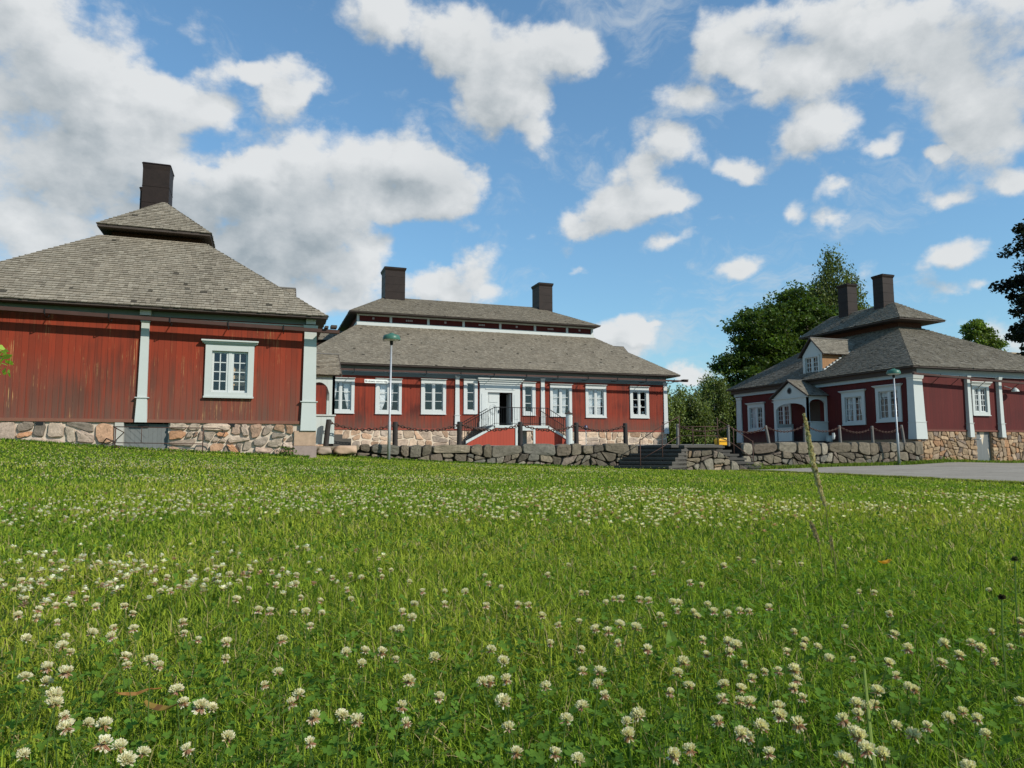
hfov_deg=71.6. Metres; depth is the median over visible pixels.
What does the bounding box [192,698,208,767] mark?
clover flower
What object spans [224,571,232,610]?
clover flower
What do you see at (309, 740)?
clover flower
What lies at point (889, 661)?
clover flower
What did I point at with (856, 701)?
clover flower
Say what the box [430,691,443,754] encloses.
clover flower
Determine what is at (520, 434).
chain post
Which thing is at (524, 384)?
window
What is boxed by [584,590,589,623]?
clover flower
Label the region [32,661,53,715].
clover flower
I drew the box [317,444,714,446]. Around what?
courtyard
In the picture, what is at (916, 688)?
clover flower
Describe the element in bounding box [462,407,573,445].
entrance stair
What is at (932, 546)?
lawn grass
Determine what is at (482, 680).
clover flower
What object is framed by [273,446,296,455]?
weed
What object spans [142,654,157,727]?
clover flower
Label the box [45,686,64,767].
clover flower
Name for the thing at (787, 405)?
window
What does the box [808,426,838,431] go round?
chain
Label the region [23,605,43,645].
clover flower
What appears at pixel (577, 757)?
clover flower
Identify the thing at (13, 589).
clover flower
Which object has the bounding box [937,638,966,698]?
clover flower
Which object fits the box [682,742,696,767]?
clover flower
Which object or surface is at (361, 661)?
clover flower
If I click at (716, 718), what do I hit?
clover flower
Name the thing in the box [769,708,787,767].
clover flower
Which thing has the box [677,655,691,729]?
clover flower
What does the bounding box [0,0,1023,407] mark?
sky
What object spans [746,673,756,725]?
clover flower
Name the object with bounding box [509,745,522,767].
clover flower
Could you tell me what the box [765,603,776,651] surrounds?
clover flower
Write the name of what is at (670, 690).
clover flower
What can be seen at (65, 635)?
clover flower
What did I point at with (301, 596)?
clover flower
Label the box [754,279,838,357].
maple tree
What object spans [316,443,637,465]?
stone wall
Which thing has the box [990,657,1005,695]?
clover flower
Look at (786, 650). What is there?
clover flower
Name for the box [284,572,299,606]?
clover flower
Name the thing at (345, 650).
clover flower
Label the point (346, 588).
clover flower
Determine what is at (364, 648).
clover flower
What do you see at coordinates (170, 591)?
clover flower
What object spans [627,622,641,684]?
clover flower
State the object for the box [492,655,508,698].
clover flower
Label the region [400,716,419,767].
clover flower
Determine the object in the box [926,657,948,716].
clover flower
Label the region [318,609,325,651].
clover flower
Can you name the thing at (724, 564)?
clover flower
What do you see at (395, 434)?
chain post
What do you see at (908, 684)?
clover flower
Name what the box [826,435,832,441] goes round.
tub
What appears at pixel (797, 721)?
clover flower
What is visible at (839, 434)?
chain post
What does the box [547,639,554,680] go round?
clover flower
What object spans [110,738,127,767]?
clover flower
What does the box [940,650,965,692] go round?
clover flower
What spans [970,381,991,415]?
window
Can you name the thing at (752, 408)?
window
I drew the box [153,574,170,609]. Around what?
clover flower
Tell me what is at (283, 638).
clover flower
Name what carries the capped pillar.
on the courtyard
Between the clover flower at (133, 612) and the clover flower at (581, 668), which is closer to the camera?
the clover flower at (581, 668)
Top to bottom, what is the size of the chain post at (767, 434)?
0.769 m
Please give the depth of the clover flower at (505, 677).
0.83 m
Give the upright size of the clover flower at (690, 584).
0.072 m
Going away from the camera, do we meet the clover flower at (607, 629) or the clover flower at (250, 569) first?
the clover flower at (607, 629)
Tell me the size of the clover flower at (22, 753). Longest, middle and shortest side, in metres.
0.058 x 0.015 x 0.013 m
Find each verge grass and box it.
[0,438,310,457]
[316,453,612,467]
[757,459,1023,468]
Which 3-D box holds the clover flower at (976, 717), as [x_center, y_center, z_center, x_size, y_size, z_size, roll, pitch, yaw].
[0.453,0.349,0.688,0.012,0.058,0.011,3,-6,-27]
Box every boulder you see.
[317,447,331,453]
[334,446,356,453]
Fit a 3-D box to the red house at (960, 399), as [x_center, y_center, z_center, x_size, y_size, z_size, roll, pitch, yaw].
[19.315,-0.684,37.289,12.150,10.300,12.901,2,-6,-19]
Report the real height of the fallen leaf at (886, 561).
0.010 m
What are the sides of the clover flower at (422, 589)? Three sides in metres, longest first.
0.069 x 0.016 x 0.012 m
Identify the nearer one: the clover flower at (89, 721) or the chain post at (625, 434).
the clover flower at (89, 721)
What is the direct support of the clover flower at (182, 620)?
on the ground at (250, 462)
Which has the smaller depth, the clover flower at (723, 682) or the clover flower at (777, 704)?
the clover flower at (777, 704)
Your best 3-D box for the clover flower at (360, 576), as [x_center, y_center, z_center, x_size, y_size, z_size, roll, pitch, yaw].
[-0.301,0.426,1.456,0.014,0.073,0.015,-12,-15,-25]
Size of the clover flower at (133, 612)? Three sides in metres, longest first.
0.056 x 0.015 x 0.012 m
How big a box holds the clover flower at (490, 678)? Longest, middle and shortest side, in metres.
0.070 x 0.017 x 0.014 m
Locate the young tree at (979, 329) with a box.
[958,318,1009,350]
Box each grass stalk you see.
[802,413,832,557]
[809,520,823,580]
[830,535,836,578]
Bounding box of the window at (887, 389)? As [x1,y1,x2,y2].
[871,383,902,422]
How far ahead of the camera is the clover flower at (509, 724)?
0.67 m
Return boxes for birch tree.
[667,381,686,443]
[669,384,716,443]
[697,371,735,443]
[730,406,736,442]
[806,244,873,321]
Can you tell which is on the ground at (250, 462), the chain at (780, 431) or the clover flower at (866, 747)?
the clover flower at (866, 747)
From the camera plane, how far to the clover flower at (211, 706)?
0.70 m
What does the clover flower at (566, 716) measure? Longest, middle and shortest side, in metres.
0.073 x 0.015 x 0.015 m
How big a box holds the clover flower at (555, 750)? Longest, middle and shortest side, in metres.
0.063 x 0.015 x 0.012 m
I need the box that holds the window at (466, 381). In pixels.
[463,379,477,413]
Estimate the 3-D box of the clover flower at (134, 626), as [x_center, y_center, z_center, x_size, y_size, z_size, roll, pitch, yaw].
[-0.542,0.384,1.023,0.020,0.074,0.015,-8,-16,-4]
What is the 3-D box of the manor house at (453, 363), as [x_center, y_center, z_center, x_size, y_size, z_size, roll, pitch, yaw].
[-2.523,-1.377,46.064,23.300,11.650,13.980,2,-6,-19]
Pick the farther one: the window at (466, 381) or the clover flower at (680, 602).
the window at (466, 381)
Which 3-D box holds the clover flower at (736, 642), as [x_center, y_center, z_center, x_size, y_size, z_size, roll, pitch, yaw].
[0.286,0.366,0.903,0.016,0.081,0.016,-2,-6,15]
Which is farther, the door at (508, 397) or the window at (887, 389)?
the door at (508, 397)
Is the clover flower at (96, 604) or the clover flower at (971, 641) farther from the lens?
the clover flower at (96, 604)
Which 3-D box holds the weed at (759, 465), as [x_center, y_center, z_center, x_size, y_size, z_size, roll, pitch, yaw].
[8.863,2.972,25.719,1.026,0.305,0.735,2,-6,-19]
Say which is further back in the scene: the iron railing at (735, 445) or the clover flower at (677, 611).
the iron railing at (735, 445)
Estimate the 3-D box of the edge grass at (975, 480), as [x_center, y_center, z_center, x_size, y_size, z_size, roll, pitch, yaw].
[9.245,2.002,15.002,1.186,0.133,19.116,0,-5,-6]
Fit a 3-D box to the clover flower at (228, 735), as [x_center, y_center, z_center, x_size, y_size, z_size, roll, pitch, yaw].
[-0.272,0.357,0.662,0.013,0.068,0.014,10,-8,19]
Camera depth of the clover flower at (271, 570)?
1.47 m
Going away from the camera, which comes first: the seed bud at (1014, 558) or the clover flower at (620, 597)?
the clover flower at (620, 597)
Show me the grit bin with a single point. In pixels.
(721, 441)
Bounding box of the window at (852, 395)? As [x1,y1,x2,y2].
[838,389,865,425]
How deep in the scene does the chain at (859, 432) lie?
28.86 m
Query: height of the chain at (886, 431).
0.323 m
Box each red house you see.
[0,162,350,457]
[726,274,1023,460]
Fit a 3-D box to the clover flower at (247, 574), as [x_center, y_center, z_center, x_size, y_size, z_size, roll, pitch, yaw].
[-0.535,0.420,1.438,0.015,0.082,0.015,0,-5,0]
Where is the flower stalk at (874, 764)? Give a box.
[863,668,876,767]
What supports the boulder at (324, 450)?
on the ground at (250, 462)
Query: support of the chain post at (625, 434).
on the stone wall at (608, 454)
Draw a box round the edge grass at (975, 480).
[739,469,1023,483]
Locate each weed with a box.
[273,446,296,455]
[747,462,768,469]
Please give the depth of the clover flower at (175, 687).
0.75 m
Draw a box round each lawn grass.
[0,440,1023,505]
[0,481,1023,596]
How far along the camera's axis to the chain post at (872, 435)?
29.14 m
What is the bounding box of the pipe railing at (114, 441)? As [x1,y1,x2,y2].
[101,426,224,453]
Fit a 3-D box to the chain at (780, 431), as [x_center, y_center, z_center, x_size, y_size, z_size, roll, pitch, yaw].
[10.692,1.734,27.735,1.914,0.344,0.092,2,-6,-19]
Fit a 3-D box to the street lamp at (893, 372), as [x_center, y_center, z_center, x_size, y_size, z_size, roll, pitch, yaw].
[15.476,1.351,28.625,0.532,3.976,0.532,2,-6,-19]
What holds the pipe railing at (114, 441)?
on the ground at (250, 462)
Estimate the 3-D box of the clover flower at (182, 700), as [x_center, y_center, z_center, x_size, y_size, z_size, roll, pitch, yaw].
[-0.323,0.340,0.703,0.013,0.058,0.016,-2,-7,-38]
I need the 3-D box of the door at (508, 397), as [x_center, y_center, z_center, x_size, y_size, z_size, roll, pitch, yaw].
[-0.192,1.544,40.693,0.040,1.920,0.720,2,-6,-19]
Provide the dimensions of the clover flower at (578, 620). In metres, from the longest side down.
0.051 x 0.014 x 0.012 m
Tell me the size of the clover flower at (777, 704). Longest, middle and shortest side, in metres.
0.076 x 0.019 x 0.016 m
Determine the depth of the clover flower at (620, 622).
1.03 m
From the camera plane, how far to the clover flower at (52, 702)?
0.69 m
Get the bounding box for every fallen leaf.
[115,687,160,695]
[144,700,187,710]
[879,559,890,563]
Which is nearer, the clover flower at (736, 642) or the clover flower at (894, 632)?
the clover flower at (736, 642)
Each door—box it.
[123,422,168,448]
[488,393,498,425]
[506,394,510,424]
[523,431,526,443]
[809,401,820,420]
[976,432,990,460]
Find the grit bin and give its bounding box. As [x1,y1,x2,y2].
[714,438,726,445]
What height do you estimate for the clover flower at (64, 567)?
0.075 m
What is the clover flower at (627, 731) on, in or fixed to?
on the ground at (250, 462)
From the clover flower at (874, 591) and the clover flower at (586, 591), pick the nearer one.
the clover flower at (586, 591)
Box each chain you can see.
[331,421,392,430]
[398,424,458,431]
[462,424,518,431]
[523,424,575,431]
[578,424,624,431]
[678,425,726,431]
[731,427,765,433]
[767,425,803,432]
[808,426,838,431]
[841,427,871,433]
[873,426,900,432]
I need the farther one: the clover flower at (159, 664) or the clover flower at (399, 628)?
the clover flower at (399, 628)
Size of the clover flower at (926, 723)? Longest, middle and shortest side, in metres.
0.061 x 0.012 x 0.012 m
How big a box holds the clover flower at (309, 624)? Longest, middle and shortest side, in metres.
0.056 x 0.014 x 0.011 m
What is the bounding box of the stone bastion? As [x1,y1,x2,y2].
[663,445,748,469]
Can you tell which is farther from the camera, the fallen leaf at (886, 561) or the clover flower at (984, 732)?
the fallen leaf at (886, 561)
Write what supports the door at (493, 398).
in the manor house at (453, 363)
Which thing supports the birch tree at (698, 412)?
on the back ground
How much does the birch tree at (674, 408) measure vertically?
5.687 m
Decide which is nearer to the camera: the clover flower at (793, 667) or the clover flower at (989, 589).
the clover flower at (793, 667)
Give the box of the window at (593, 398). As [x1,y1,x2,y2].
[585,384,606,417]
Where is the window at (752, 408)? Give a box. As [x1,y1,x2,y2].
[745,402,764,431]
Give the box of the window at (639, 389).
[629,386,649,418]
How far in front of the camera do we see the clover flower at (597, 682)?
0.76 m
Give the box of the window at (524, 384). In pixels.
[522,382,536,415]
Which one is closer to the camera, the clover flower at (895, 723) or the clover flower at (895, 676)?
the clover flower at (895, 723)
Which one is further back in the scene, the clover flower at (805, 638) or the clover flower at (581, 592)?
the clover flower at (581, 592)
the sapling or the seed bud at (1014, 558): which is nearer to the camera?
the seed bud at (1014, 558)
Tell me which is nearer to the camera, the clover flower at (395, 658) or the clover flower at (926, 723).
the clover flower at (926, 723)
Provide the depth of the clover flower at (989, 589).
1.40 m
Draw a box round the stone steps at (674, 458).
[614,445,689,469]
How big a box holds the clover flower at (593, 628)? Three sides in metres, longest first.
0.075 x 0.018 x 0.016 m
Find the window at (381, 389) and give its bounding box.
[375,378,401,413]
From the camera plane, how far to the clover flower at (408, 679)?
0.75 m
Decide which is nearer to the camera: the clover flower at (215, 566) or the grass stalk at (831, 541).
the clover flower at (215, 566)
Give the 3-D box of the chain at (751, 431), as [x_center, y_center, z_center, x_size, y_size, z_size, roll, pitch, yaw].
[9.004,1.750,27.144,1.769,0.302,0.092,2,-6,-19]
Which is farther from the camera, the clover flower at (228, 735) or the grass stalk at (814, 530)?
the grass stalk at (814, 530)
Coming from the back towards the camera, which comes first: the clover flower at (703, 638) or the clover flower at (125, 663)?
the clover flower at (703, 638)
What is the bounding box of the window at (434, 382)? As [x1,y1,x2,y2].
[421,378,446,414]
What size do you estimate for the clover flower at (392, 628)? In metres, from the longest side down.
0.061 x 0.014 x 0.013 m
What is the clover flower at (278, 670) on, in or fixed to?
on the ground at (250, 462)
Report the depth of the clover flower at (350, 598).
1.25 m
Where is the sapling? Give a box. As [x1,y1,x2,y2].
[0,345,12,377]
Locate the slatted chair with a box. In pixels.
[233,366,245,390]
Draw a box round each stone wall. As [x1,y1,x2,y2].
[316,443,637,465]
[729,441,923,466]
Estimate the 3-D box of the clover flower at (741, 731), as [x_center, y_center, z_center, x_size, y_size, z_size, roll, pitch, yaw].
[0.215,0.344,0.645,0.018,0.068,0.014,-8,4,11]
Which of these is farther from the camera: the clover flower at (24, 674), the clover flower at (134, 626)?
the clover flower at (134, 626)
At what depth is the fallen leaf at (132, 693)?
0.86 m
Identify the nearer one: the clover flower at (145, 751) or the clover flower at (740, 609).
the clover flower at (145, 751)
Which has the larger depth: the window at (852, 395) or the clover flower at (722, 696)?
the window at (852, 395)
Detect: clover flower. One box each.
[11,587,16,610]
[13,611,22,655]
[13,671,33,739]
[16,747,30,767]
[17,577,25,610]
[21,633,36,676]
[22,596,34,618]
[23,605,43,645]
[27,675,53,741]
[32,614,41,655]
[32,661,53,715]
[37,578,44,605]
[42,602,59,642]
[44,664,73,730]
[44,696,63,767]
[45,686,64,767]
[54,618,60,657]
[54,633,69,678]
[55,640,78,695]
[56,718,77,767]
[58,710,87,756]
[60,627,98,683]
[61,565,69,596]
[66,648,74,682]
[68,603,75,637]
[70,717,94,767]
[77,595,89,623]
[91,602,105,643]
[93,734,113,767]
[95,716,112,767]
[99,651,131,705]
[103,580,112,620]
[105,631,124,686]
[110,624,132,659]
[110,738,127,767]
[117,750,137,767]
[120,602,128,637]
[121,661,132,710]
[126,610,136,649]
[128,624,142,676]
[137,746,150,767]
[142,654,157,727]
[144,660,163,714]
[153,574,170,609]
[156,588,162,615]
[166,588,173,626]
[167,683,184,751]
[172,629,187,673]
[173,584,180,614]
[177,696,190,760]
[178,617,193,663]
[180,741,194,767]
[192,636,201,676]
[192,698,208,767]
[203,577,209,602]
[204,567,209,593]
[206,702,217,757]
[211,565,218,595]
[211,654,230,692]
[218,730,235,767]
[221,637,231,695]
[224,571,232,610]
[226,595,240,636]
[243,605,263,651]
[244,567,252,595]
[245,571,251,610]
[260,680,276,722]
[264,607,274,659]
[269,569,274,601]
[271,581,278,617]
[272,667,282,725]
[276,635,289,694]
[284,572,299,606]
[286,696,314,760]
[289,580,299,622]
[289,609,296,646]
[292,688,304,761]
[293,594,303,628]
[301,607,309,659]
[303,597,323,628]
[305,736,315,767]
[306,622,313,664]
[306,709,320,767]
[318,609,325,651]
[330,575,335,604]
[335,708,349,767]
[340,647,360,697]
[342,713,363,767]
[344,586,352,617]
[348,596,353,628]
[350,658,366,703]
[358,574,370,608]
[360,645,369,699]
[377,646,387,699]
[389,625,399,669]
[392,655,398,696]
[392,700,407,767]
[395,624,405,672]
[399,607,418,652]
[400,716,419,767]
[402,674,415,744]
[403,613,416,668]
[411,600,418,641]
[418,588,424,622]
[428,651,446,714]
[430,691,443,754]
[442,600,447,638]
[461,588,467,627]
[474,644,495,700]
[476,676,499,740]
[482,602,489,639]
[485,675,504,736]
[486,581,491,611]
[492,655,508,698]
[495,693,525,767]
[499,584,503,613]
[500,673,511,729]
[501,720,514,767]
[504,601,521,640]
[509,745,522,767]
[524,601,535,637]
[538,611,545,651]
[540,680,551,746]
[545,572,558,604]
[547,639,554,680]
[549,746,561,767]
[554,622,571,654]
[558,712,573,767]
[571,752,584,767]
[573,645,585,686]
[575,699,598,763]
[576,618,581,653]
[577,666,587,723]
[578,590,583,612]
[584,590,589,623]
[590,624,611,674]
[591,665,606,734]
[591,678,619,727]
[599,689,624,739]
[601,619,624,676]
[602,599,609,636]
[602,626,617,683]
[611,596,619,624]
[614,639,621,677]
[616,594,628,644]
[620,726,634,767]
[621,716,631,759]
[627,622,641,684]
[630,706,658,767]
[632,595,642,639]
[641,643,652,695]
[645,597,656,641]
[649,612,663,644]
[651,687,674,742]
[666,747,680,767]
[668,598,677,627]
[672,667,682,730]
[674,607,686,642]
[675,599,682,638]
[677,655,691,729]
[682,681,694,740]
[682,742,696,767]
[686,579,693,618]
[686,612,700,650]
[690,608,696,639]
[692,650,710,687]
[695,635,706,684]
[699,582,704,597]
[704,601,710,636]
[709,607,717,658]
[710,714,732,767]
[716,693,740,756]
[717,679,738,724]
[720,562,727,596]
[721,636,733,678]
[723,609,745,660]
[725,647,741,694]
[729,639,742,705]
[731,683,746,747]
[734,725,750,767]
[735,607,743,632]
[735,696,745,756]
[740,660,757,698]
[743,695,761,767]
[743,730,754,767]
[745,608,753,652]
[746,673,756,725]
[752,718,769,767]
[761,667,768,714]
[762,746,775,767]
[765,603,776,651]
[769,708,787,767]
[771,700,789,767]
[773,666,782,720]
[781,647,790,694]
[783,675,802,708]
[788,662,800,714]
[788,682,798,733]
[790,628,803,671]
[790,715,811,767]
[797,693,807,749]
[798,642,807,675]
[801,636,808,669]
[813,643,821,677]
[824,653,834,708]
[833,750,853,767]
[835,712,859,767]
[842,624,855,659]
[847,725,859,767]
[849,656,863,686]
[849,696,862,756]
[851,708,864,767]
[851,727,868,767]
[857,740,876,767]
[859,684,884,751]
[861,700,873,710]
[865,589,877,623]
[869,699,888,762]
[873,657,895,711]
[874,746,890,767]
[881,629,900,685]
[885,610,901,648]
[890,719,902,764]
[892,671,901,719]
[901,642,913,699]
[902,685,920,730]
[902,726,921,767]
[903,681,914,726]
[920,720,933,767]
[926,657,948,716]
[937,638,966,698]
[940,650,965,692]
[941,711,955,767]
[957,706,970,758]
[959,759,975,767]
[966,638,975,686]
[971,712,987,767]
[974,642,986,688]
[978,728,997,767]
[986,587,1000,611]
[987,628,995,656]
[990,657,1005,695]
[1006,643,1017,682]
[1009,617,1023,655]
[1013,696,1023,716]
[1018,629,1023,637]
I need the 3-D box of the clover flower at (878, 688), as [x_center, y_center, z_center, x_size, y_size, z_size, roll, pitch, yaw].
[0.378,0.352,0.744,0.015,0.072,0.015,10,-13,29]
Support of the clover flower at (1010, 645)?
on the ground at (250, 462)
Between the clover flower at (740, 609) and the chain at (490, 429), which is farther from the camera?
the chain at (490, 429)
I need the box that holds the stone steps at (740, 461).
[716,446,760,469]
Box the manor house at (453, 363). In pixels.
[316,266,688,445]
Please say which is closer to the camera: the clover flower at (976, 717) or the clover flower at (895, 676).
the clover flower at (976, 717)
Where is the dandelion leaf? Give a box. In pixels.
[666,629,680,646]
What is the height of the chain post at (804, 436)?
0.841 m
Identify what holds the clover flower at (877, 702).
on the ground at (250, 462)
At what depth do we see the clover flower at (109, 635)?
0.92 m
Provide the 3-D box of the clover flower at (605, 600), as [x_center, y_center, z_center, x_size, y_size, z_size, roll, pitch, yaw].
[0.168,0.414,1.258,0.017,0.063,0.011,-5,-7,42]
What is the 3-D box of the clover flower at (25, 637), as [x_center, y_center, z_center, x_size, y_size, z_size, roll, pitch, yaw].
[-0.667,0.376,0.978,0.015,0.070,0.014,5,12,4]
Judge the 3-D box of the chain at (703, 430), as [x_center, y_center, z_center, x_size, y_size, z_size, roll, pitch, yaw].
[7.224,1.687,26.826,1.976,0.286,0.087,0,-5,-4]
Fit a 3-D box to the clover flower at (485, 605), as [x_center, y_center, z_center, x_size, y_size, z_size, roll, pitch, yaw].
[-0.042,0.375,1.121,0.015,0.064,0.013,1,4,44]
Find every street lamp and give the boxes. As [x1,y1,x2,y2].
[382,333,399,459]
[886,368,900,464]
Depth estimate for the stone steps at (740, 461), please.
25.57 m
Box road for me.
[761,462,1023,482]
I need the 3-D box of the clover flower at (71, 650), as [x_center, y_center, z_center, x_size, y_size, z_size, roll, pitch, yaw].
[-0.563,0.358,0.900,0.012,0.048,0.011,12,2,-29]
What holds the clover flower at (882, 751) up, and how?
on the ground at (250, 462)
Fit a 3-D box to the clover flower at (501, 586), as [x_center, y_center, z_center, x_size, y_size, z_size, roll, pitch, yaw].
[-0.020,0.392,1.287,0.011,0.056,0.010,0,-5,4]
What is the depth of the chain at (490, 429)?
23.72 m
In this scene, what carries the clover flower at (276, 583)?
on the ground at (250, 462)
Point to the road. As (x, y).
(988, 471)
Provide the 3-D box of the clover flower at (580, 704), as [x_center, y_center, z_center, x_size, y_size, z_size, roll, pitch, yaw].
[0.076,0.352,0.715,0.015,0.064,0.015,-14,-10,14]
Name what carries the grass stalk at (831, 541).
on the ground at (250, 462)
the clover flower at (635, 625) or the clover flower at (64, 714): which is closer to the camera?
the clover flower at (64, 714)
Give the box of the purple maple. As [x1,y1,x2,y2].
[988,219,1023,355]
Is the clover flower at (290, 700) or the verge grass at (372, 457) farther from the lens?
the verge grass at (372, 457)
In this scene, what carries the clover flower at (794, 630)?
on the ground at (250, 462)
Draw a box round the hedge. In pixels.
[669,423,736,448]
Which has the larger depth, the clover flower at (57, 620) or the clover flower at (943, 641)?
the clover flower at (57, 620)
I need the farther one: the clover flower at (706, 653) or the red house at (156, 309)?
the red house at (156, 309)
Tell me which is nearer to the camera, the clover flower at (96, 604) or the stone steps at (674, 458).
the clover flower at (96, 604)
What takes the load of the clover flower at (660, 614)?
on the ground at (250, 462)
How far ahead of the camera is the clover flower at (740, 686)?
0.74 m
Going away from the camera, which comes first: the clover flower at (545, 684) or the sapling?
the clover flower at (545, 684)
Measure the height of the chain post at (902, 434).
0.767 m
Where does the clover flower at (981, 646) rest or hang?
on the ground at (250, 462)
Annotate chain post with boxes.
[323,419,330,445]
[392,422,397,445]
[457,422,461,444]
[518,422,522,445]
[574,422,578,443]
[623,423,627,444]
[676,424,678,444]
[727,425,729,445]
[764,425,769,442]
[803,423,805,441]
[838,425,841,441]
[870,426,874,442]
[900,425,904,442]
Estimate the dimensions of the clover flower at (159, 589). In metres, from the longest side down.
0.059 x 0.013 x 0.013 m
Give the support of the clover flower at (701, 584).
on the ground at (250, 462)
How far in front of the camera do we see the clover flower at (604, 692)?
0.74 m
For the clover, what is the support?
on the ground at (250, 462)
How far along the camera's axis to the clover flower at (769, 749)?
0.58 m
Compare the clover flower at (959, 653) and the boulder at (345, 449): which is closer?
the clover flower at (959, 653)
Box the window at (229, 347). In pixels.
[201,339,258,398]
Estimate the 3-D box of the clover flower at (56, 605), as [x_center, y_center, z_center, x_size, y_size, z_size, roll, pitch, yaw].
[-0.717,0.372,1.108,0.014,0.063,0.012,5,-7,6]
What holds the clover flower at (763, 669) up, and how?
on the ground at (250, 462)
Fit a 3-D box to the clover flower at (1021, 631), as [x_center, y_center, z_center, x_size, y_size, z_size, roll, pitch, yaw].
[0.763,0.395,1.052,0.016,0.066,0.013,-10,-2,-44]
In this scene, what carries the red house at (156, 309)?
on the ground at (250, 462)
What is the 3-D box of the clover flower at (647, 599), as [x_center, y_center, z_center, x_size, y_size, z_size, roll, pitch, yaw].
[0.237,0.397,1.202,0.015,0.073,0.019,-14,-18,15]
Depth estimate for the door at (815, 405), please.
35.51 m
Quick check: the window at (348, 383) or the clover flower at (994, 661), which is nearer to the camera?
the clover flower at (994, 661)
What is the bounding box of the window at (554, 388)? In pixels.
[550,383,572,416]
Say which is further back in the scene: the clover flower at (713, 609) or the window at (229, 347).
the window at (229, 347)
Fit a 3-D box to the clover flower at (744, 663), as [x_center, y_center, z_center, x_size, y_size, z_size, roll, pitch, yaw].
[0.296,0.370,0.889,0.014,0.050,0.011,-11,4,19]
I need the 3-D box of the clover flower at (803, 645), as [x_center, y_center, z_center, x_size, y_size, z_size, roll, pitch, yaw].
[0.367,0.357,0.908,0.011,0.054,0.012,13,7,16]
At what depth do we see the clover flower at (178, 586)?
1.31 m
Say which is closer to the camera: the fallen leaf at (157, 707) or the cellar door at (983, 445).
the fallen leaf at (157, 707)
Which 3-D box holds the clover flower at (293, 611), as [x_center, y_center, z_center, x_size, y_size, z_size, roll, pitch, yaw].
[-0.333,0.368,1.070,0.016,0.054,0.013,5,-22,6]
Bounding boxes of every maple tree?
[706,301,810,416]
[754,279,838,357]
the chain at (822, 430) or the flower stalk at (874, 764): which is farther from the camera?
the chain at (822, 430)
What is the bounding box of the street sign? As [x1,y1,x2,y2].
[365,379,389,383]
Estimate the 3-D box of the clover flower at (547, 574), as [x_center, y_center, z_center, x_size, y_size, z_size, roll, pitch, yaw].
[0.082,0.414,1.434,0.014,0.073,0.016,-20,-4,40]
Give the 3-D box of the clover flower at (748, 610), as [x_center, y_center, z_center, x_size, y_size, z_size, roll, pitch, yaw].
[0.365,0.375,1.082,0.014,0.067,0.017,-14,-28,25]
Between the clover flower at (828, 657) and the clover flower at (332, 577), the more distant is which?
the clover flower at (332, 577)
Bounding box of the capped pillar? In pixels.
[565,410,572,444]
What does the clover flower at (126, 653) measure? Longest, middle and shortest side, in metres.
0.065 x 0.017 x 0.015 m
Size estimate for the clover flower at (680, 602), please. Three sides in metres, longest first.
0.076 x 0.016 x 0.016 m
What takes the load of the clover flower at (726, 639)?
on the ground at (250, 462)
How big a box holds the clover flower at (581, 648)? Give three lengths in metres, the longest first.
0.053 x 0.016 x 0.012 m
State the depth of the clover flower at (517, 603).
1.21 m
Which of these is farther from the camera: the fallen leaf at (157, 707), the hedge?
the hedge
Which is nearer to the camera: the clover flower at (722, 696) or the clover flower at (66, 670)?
the clover flower at (722, 696)
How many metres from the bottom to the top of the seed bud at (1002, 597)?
0.146 m
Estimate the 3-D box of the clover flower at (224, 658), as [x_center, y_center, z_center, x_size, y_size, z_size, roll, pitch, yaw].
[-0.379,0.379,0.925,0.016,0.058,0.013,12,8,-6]
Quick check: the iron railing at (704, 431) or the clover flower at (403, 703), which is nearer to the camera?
the clover flower at (403, 703)
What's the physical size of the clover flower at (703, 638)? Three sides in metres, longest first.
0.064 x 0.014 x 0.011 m
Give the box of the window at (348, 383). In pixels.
[335,377,354,413]
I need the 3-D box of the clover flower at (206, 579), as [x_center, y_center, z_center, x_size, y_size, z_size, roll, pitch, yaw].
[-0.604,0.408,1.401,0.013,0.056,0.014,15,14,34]
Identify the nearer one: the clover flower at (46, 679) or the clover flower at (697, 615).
the clover flower at (46, 679)
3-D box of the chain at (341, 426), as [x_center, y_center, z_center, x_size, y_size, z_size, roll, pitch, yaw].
[-4.707,1.329,22.372,2.138,0.324,0.110,2,-6,-19]
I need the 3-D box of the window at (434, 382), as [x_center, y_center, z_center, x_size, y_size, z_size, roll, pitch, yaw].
[-4.284,0.698,38.813,1.450,1.945,0.220,2,-6,-19]
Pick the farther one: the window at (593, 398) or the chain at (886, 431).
the window at (593, 398)
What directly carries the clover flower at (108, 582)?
on the ground at (250, 462)
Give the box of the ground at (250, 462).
[0,442,1023,767]
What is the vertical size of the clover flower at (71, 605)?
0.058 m
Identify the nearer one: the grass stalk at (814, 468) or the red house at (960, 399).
the grass stalk at (814, 468)
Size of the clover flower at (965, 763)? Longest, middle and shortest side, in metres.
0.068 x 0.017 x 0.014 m
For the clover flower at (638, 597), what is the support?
on the ground at (250, 462)
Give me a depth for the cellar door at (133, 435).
15.83 m
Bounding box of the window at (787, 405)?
[772,402,791,423]
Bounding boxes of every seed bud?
[997,593,1007,691]
[1010,556,1020,655]
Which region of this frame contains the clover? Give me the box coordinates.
[0,447,1023,767]
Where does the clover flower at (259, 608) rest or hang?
on the ground at (250, 462)
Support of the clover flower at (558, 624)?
on the ground at (250, 462)
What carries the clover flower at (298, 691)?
on the ground at (250, 462)
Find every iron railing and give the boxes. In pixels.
[639,416,679,468]
[679,418,717,444]
[718,420,753,465]
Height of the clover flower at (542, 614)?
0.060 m

